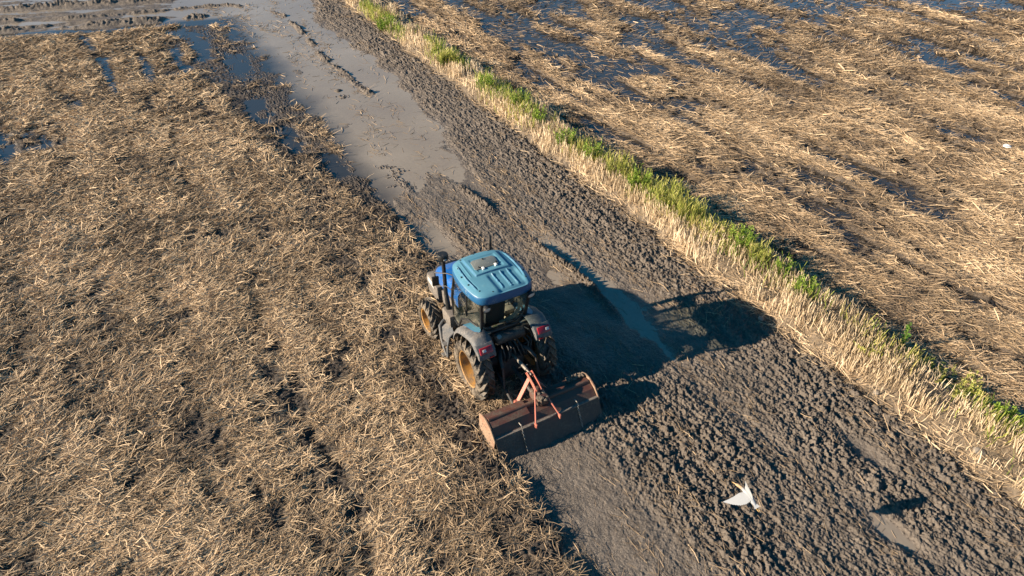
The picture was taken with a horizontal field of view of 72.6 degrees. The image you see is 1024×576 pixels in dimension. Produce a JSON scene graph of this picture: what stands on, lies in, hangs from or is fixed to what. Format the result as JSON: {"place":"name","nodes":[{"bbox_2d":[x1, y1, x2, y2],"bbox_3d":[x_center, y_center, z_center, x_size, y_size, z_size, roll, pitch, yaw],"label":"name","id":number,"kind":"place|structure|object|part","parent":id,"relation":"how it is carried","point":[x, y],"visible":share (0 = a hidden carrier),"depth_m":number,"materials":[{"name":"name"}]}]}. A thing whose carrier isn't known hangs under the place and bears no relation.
{"place":"outdoors","nodes":[
{"label":"outdoors","id":0,"kind":"place"},
{"bbox_2d":[0,24,582,575],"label":"stubble field","id":1,"kind":"structure","parent":0,"point":[450,406],"depth_m":15.25,"materials":[{"name":"beige plant"}]},
{"bbox_2d":[0,22,591,575],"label":"loose straw","id":2,"kind":"object","parent":1,"relation":"on","point":[164,478],"visible":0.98,"depth_m":15.57,"materials":[{"name":"beige plant"}]},
{"bbox_2d":[0,0,924,560],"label":"muddy water","id":3,"kind":"structure","parent":0,"point":[410,132],"depth_m":27.46,"materials":[{"name":"grey liquid"}]},
{"bbox_2d":[0,0,1023,575],"bbox_3d":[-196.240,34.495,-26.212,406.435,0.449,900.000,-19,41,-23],"label":"tilled mud ground","id":4,"kind":"structure","parent":0,"point":[584,498],"depth_m":14.01,"materials":[{"name":"soil"}]},
{"bbox_2d":[418,234,557,403],"bbox_3d":[-0.561,0.458,14.949,2.120,2.671,4.332,-18,41,-22],"label":"tractor","id":5,"kind":"object","parent":4,"relation":"on","point":[484,317],"visible":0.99,"depth_m":14.30,"materials":[{"name":"metal"}]},
{"bbox_3d":[-0.148,0.466,13.993,1.033,0.774,0.147,-18,41,-22],"label":"rear window","id":6,"kind":"part","parent":5,"relation":"part of","materials":[{"name":"black glass"}]},
{"bbox_2d":[479,370,601,459],"bbox_3d":[0.575,2.331,13.720,2.394,1.048,1.095,-18,41,-22],"label":"rotary tiller","id":7,"kind":"object","parent":5,"relation":"attached to","point":[545,416],"visible":1,"depth_m":13.60,"materials":[{"name":"brown metal"}]},
{"bbox_2d":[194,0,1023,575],"bbox_3d":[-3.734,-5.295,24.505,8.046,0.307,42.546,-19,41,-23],"label":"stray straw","id":8,"kind":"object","parent":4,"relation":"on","point":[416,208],"visible":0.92,"depth_m":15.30,"materials":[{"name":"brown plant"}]},
{"bbox_2d":[340,0,1023,512],"bbox_3d":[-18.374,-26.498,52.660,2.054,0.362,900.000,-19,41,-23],"label":"earth bank ground","id":9,"kind":"structure","parent":0,"point":[814,338],"depth_m":15.62,"materials":[{"name":"beige plant"}]},
{"bbox_2d":[374,15,395,30],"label":"weed plant","id":10,"kind":"object","parent":9,"relation":"on","point":[388,19],"visible":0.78,"depth_m":34.26,"materials":[{"name":"green plant"}]},
{"bbox_2d":[436,47,458,65],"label":"weed plant","id":11,"kind":"object","parent":9,"relation":"on","point":[445,55],"visible":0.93,"depth_m":29.55,"materials":[{"name":"green plant"}]},
{"bbox_2d":[473,73,494,89],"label":"weed plant","id":12,"kind":"object","parent":9,"relation":"on","point":[489,80],"visible":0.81,"depth_m":27.28,"materials":[{"name":"green plant"}]},
{"bbox_2d":[508,87,530,105],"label":"weed plant","id":13,"kind":"object","parent":9,"relation":"on","point":[520,94],"visible":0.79,"depth_m":25.89,"materials":[{"name":"green plant"}]},
{"bbox_2d":[531,104,546,123],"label":"weed plant","id":14,"kind":"object","parent":9,"relation":"on","point":[537,116],"visible":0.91,"depth_m":24.73,"materials":[{"name":"green plant"}]},
{"bbox_2d":[553,125,576,146],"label":"weed plant","id":15,"kind":"object","parent":9,"relation":"on","point":[567,137],"visible":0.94,"depth_m":23.33,"materials":[{"name":"green plant"}]},
{"bbox_2d":[582,138,601,160],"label":"weed plant","id":16,"kind":"object","parent":9,"relation":"on","point":[596,149],"visible":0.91,"depth_m":22.42,"materials":[{"name":"green plant"}]},
{"bbox_2d":[604,150,634,177],"bbox_3d":[3.354,-3.895,21.590,0.971,0.853,1.017,-19,41,-23],"label":"weed plant","id":17,"kind":"object","parent":9,"relation":"on","point":[619,161],"visible":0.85,"depth_m":21.55,"materials":[{"name":"green plant"}]},
{"bbox_2d":[627,163,651,188],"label":"weed plant","id":18,"kind":"object","parent":9,"relation":"on","point":[644,178],"visible":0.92,"depth_m":20.90,"materials":[{"name":"green plant"}]},
{"bbox_2d":[648,173,689,213],"bbox_3d":[4.526,-2.704,19.999,1.350,0.906,1.269,-19,41,-23],"label":"weed plant","id":19,"kind":"object","parent":9,"relation":"on","point":[674,193],"visible":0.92,"depth_m":19.98,"materials":[{"name":"green plant"}]},
{"bbox_2d":[344,0,1023,512],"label":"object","id":20,"kind":"object","parent":9,"relation":"on","point":[848,376],"visible":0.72,"depth_m":16.07,"materials":[{"name":"beige plant"}]},
{"bbox_2d":[346,0,1023,506],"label":"dry stubble","id":21,"kind":"object","parent":9,"relation":"on","point":[846,332],"visible":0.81,"depth_m":17.02,"materials":[{"name":"beige plant"}]},
{"bbox_2d":[676,191,708,222],"bbox_3d":[4.986,-2.269,19.447,0.946,0.812,0.846,-19,41,-23],"label":"weed plant","id":22,"kind":"object","parent":9,"relation":"on","point":[688,205],"visible":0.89,"depth_m":19.43,"materials":[{"name":"green plant"}]},
{"bbox_2d":[699,216,738,237],"bbox_3d":[5.598,-1.566,18.782,0.971,0.463,0.929,-19,41,-23],"label":"weed plant","id":23,"kind":"object","parent":9,"relation":"on","point":[730,226],"visible":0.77,"depth_m":18.84,"materials":[{"name":"plant"}]},
{"bbox_2d":[727,223,759,251],"bbox_3d":[6.068,-1.337,18.340,0.732,0.604,0.886,-19,41,-23],"label":"weed plant","id":24,"kind":"object","parent":9,"relation":"on","point":[742,233],"visible":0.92,"depth_m":18.36,"materials":[{"name":"green plant"}]},
{"bbox_2d":[747,237,775,266],"bbox_3d":[6.310,-0.921,17.720,0.739,0.710,0.701,0,37,0],"label":"weed plant","id":25,"kind":"object","parent":9,"relation":"on","point":[755,248],"visible":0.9,"depth_m":17.69,"materials":[{"name":"green plant"}]},
{"bbox_2d":[776,255,793,274],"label":"weed plant","id":26,"kind":"object","parent":9,"relation":"on","point":[778,263],"visible":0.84,"depth_m":17.32,"materials":[{"name":"green plant"}]},
{"bbox_2d":[795,271,819,298],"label":"weed plant","id":27,"kind":"object","parent":9,"relation":"on","point":[801,280],"visible":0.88,"depth_m":16.68,"materials":[{"name":"green plant"}]},
{"bbox_2d":[853,334,880,356],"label":"weed plant","id":28,"kind":"object","parent":9,"relation":"on","point":[864,349],"visible":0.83,"depth_m":15.00,"materials":[{"name":"yellow plant"}]},
{"bbox_2d":[897,321,912,347],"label":"weed plant","id":29,"kind":"object","parent":9,"relation":"on","point":[905,336],"visible":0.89,"depth_m":15.25,"materials":[{"name":"green plant"}]},
{"bbox_2d":[904,345,935,366],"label":"weed plant","id":30,"kind":"object","parent":9,"relation":"on","point":[922,359],"visible":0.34,"depth_m":15.07,"materials":[{"name":"green plant"}]},
{"bbox_2d":[929,361,983,398],"bbox_3d":[9.299,1.928,14.654,1.172,0.409,1.188,-19,41,-23],"label":"weed plant","id":31,"kind":"object","parent":9,"relation":"on","point":[942,376],"visible":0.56,"depth_m":14.68,"materials":[{"name":"plant"}]},
{"bbox_2d":[950,379,987,403],"bbox_3d":[9.243,2.154,14.091,0.614,0.329,0.792,27,45,32],"label":"weed plant","id":32,"kind":"object","parent":9,"relation":"on","point":[971,386],"visible":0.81,"depth_m":14.22,"materials":[{"name":"plant"}]},
{"bbox_2d":[973,447,986,455],"bbox_3d":[8.775,3.065,13.088,0.182,0.110,0.232,-28,45,-32],"label":"stone","id":33,"kind":"object","parent":9,"relation":"on","point":[977,449],"visible":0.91,"depth_m":13.05,"materials":[{"name":"grey stone"}]},
{"bbox_2d":[992,401,1023,430],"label":"weed plant","id":34,"kind":"object","parent":9,"relation":"on","point":[1000,407],"visible":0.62,"depth_m":13.60,"materials":[{"name":"green plant"}]},
{"bbox_2d":[357,0,1023,479],"bbox_3d":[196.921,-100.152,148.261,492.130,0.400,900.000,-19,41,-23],"label":"stubble field","id":35,"kind":"structure","parent":0,"point":[926,194],"depth_m":23.99,"materials":[{"name":"beige plant"}]},
{"bbox_2d":[392,0,1023,409],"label":"flood water","id":36,"kind":"structure","parent":0,"point":[656,68],"depth_m":31.77,"materials":[{"name":"grey liquid"}]},
{"bbox_2d":[723,482,759,511],"bbox_3d":[3.707,3.246,11.032,0.552,0.459,0.343,21,42,25],"label":"egret","id":37,"kind":"object","parent":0,"point":[745,496],"visible":1,"depth_m":11.10,"materials":[{"name":"white"}]}
]}

